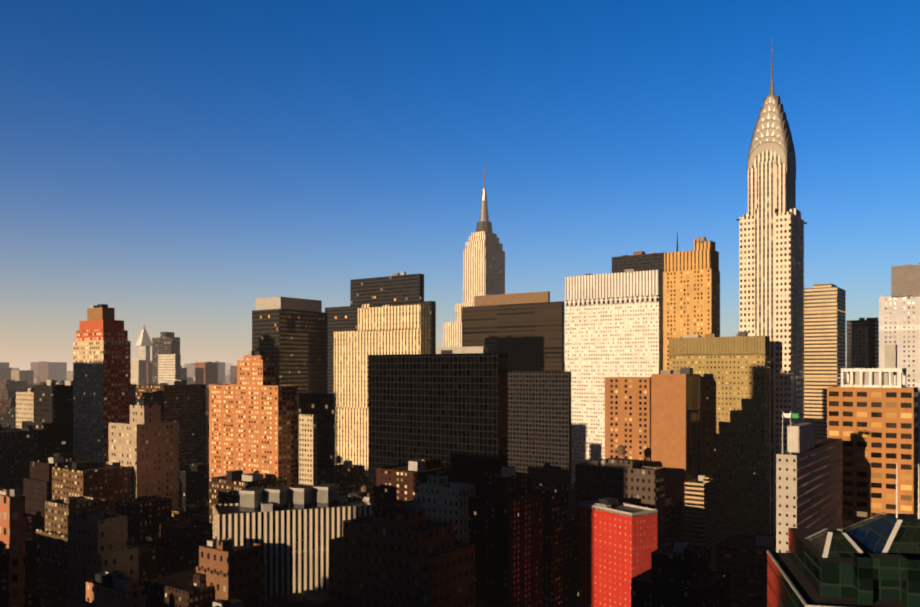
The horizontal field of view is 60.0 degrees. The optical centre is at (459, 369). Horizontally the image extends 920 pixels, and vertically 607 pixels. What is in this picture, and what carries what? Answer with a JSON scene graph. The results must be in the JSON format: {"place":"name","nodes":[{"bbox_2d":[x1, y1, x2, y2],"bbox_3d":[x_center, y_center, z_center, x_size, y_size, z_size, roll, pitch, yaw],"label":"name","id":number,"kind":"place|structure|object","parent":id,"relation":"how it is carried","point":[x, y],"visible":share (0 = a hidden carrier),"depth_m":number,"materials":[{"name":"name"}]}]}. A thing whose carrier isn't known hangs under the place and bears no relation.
{"place":"outdoors","nodes":[
{"label":"outdoors","id":0,"kind":"place"},
{"bbox_2d":[0,0,919,370],"label":"sky","id":1,"kind":"structure","parent":0,"point":[175,166],"materials":[{"name":"blue"}]},
{"bbox_2d":[579,497,656,606],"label":"red building","id":2,"kind":"structure","parent":0,"point":[617,543],"depth_m":410.91,"materials":[{"name":"brick"}]},
{"bbox_2d":[767,463,919,606],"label":"building","id":3,"kind":"structure","parent":0,"point":[874,562],"depth_m":117.30,"materials":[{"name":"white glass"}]},
{"label":"ground","id":4,"kind":"structure","parent":0,"visible":0},
{"bbox_2d":[0,488,24,606],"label":"brick building","id":5,"kind":"structure","parent":4,"relation":"on","point":[12,520],"depth_m":343.81,"materials":[{"name":"brick"}]},
{"bbox_2d":[16,388,33,427],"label":"building","id":6,"kind":"structure","parent":4,"relation":"on","point":[24,406],"depth_m":611.93,"materials":[{"name":"concrete"}]},
{"bbox_2d":[73,304,130,461],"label":"high-rise building","id":7,"kind":"structure","parent":4,"relation":"on","point":[101,372],"depth_m":570.42,"materials":[{"name":"brick"}]},
{"bbox_2d":[67,510,137,606],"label":"building","id":8,"kind":"structure","parent":4,"relation":"on","point":[97,541],"depth_m":381.51,"materials":[{"name":"brick"}]},
{"bbox_2d":[86,570,145,606],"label":"building","id":9,"kind":"structure","parent":4,"relation":"on","point":[113,588],"depth_m":289.15,"materials":[{"name":"brick"}]},
{"bbox_2d":[131,360,145,384],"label":"building","id":10,"kind":"structure","parent":4,"relation":"on","point":[138,372],"depth_m":1886.79,"materials":[{"name":"beige concrete"}]},
{"bbox_2d":[109,400,178,508],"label":"apartment building","id":11,"kind":"structure","parent":4,"relation":"on","point":[144,441],"depth_m":503.35,"materials":[{"name":"brick"}]},
{"bbox_2d":[136,325,151,362],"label":"pyramid tower","id":12,"kind":"structure","parent":4,"relation":"on","point":[144,343],"depth_m":2382.18,"materials":[{"name":"white stone"}]},
{"bbox_2d":[152,332,179,383],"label":"skyscraper","id":13,"kind":"structure","parent":4,"relation":"on","point":[166,343],"depth_m":1701.06,"materials":[{"name":"grey concrete"}]},
{"bbox_2d":[158,354,180,383],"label":"building","id":14,"kind":"structure","parent":4,"relation":"on","point":[169,367],"depth_m":1493.95,"materials":[{"name":"beige concrete"}]},
{"bbox_2d":[196,536,264,605],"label":"building","id":15,"kind":"structure","parent":4,"relation":"on","point":[228,569],"depth_m":360.42,"materials":[{"name":"brick"}]},
{"bbox_2d":[209,351,296,486],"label":"apartment building","id":16,"kind":"structure","parent":4,"relation":"on","point":[253,420],"depth_m":477.37,"materials":[{"name":"brick"}]},
{"bbox_2d":[252,297,327,462],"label":"glass skyscraper","id":17,"kind":"structure","parent":4,"relation":"on","point":[289,335],"depth_m":699.34,"materials":[{"name":"glass"}]},
{"bbox_2d":[213,483,373,603],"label":"striped building","id":18,"kind":"structure","parent":4,"relation":"on","point":[293,530],"depth_m":382.45,"materials":[{"name":"concrete"}]},
{"bbox_2d":[299,414,317,484],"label":"high-rise building","id":19,"kind":"structure","parent":4,"relation":"on","point":[308,449],"depth_m":466.36,"materials":[{"name":"beige concrete"}]},
{"bbox_2d":[298,393,333,483],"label":"high-rise building","id":20,"kind":"structure","parent":4,"relation":"on","point":[321,405],"depth_m":497.88,"materials":[{"name":"beige"},{"name":"glass"}]},
{"bbox_2d":[325,272,435,392],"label":"dark slab","id":21,"kind":"structure","parent":4,"relation":"on","point":[398,289],"depth_m":869.09,"materials":[{"name":"concrete"}]},
{"bbox_2d":[334,304,429,476],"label":"cream tower","id":22,"kind":"structure","parent":4,"relation":"on","point":[390,329],"depth_m":692.54,"materials":[{"name":"beige concrete"}]},
{"bbox_2d":[329,500,474,606],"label":"building","id":23,"kind":"structure","parent":4,"relation":"on","point":[407,554],"depth_m":352.50,"materials":[{"name":"brick"}]},
{"bbox_2d":[0,361,846,606],"bbox_3d":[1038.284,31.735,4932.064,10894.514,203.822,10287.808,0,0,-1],"label":"city","id":24,"kind":"object","parent":4,"relation":"on","point":[523,532],"visible":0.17,"depth_m":429.22,"materials":[{"name":"concrete"}]},
{"bbox_2d":[368,346,507,496],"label":"dark tower","id":25,"kind":"structure","parent":4,"relation":"on","point":[445,407],"depth_m":448.43,"materials":[{"name":"black glass"}]},
{"bbox_2d":[416,474,475,542],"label":"dark building","id":26,"kind":"structure","parent":4,"relation":"on","point":[441,498],"depth_m":402.12,"materials":[{"name":"concrete"}]},
{"bbox_2d":[444,164,504,346],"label":"skyscraper","id":27,"kind":"structure","parent":4,"relation":"on","point":[483,263],"depth_m":1720.10,"materials":[{"name":"stone"}]},
{"bbox_2d":[462,291,563,370],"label":"office building","id":28,"kind":"structure","parent":4,"relation":"on","point":[525,331],"depth_m":805.70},
{"bbox_2d":[508,371,570,516],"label":"tower","id":29,"kind":"structure","parent":4,"relation":"on","point":[539,425],"depth_m":549.85,"materials":[{"name":"concrete"}]},
{"bbox_2d":[565,269,661,484],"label":"white grid building","id":30,"kind":"structure","parent":4,"relation":"on","point":[613,324],"depth_m":710.23,"materials":[{"name":"concrete"}]},
{"bbox_2d":[575,445,664,598],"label":"building","id":31,"kind":"structure","parent":4,"relation":"on","point":[628,481],"depth_m":450.83,"materials":[{"name":"brick"}]},
{"bbox_2d":[605,377,650,465],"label":"high-rise building","id":32,"kind":"structure","parent":4,"relation":"on","point":[628,413],"depth_m":489.40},
{"bbox_2d":[612,251,663,369],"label":"skyscraper","id":33,"kind":"structure","parent":4,"relation":"on","point":[639,261],"depth_m":876.38,"materials":[{"name":"brown metal"}]},
{"bbox_2d":[651,368,699,540],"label":"high-rise building","id":34,"kind":"structure","parent":4,"relation":"on","point":[675,424],"depth_m":475.08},
{"bbox_2d":[663,232,719,369],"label":"tan tower","id":35,"kind":"structure","parent":4,"relation":"on","point":[691,292],"depth_m":641.60,"materials":[{"name":"stone"}]},
{"bbox_2d":[685,474,717,569],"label":"building","id":36,"kind":"structure","parent":4,"relation":"on","point":[701,510],"depth_m":458.79,"materials":[{"name":"concrete"}]},
{"bbox_2d":[669,332,769,542],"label":"office building","id":37,"kind":"structure","parent":4,"relation":"on","point":[734,372],"depth_m":495.64,"materials":[{"name":"concrete"}]},
{"bbox_2d":[736,51,806,538],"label":"skyscraper","id":38,"kind":"structure","parent":4,"relation":"on","point":[771,263],"depth_m":515.27,"materials":[{"name":"metal"}]},
{"bbox_2d":[776,411,841,552],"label":"building","id":39,"kind":"structure","parent":4,"relation":"on","point":[808,482],"depth_m":250.09,"materials":[{"name":"white paint"}]},
{"bbox_2d":[804,283,845,440],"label":"slab","id":40,"kind":"structure","parent":4,"relation":"on","point":[824,334],"depth_m":773.84,"materials":[{"name":"concrete"}]},
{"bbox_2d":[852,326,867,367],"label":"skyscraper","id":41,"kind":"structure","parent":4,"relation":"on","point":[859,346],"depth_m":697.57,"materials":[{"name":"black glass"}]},
{"bbox_2d":[847,317,878,367],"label":"building","id":42,"kind":"structure","parent":4,"relation":"on","point":[871,325],"depth_m":730.19,"materials":[{"name":"black glass"}]},
{"bbox_2d":[827,345,917,529],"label":"office building","id":43,"kind":"structure","parent":4,"relation":"on","point":[872,418],"depth_m":302.65,"materials":[{"name":"brick"}]},
{"bbox_2d":[879,262,919,499],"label":"tower","id":44,"kind":"structure","parent":4,"relation":"on","point":[899,317],"depth_m":554.23,"materials":[{"name":"white concrete"}]}
]}

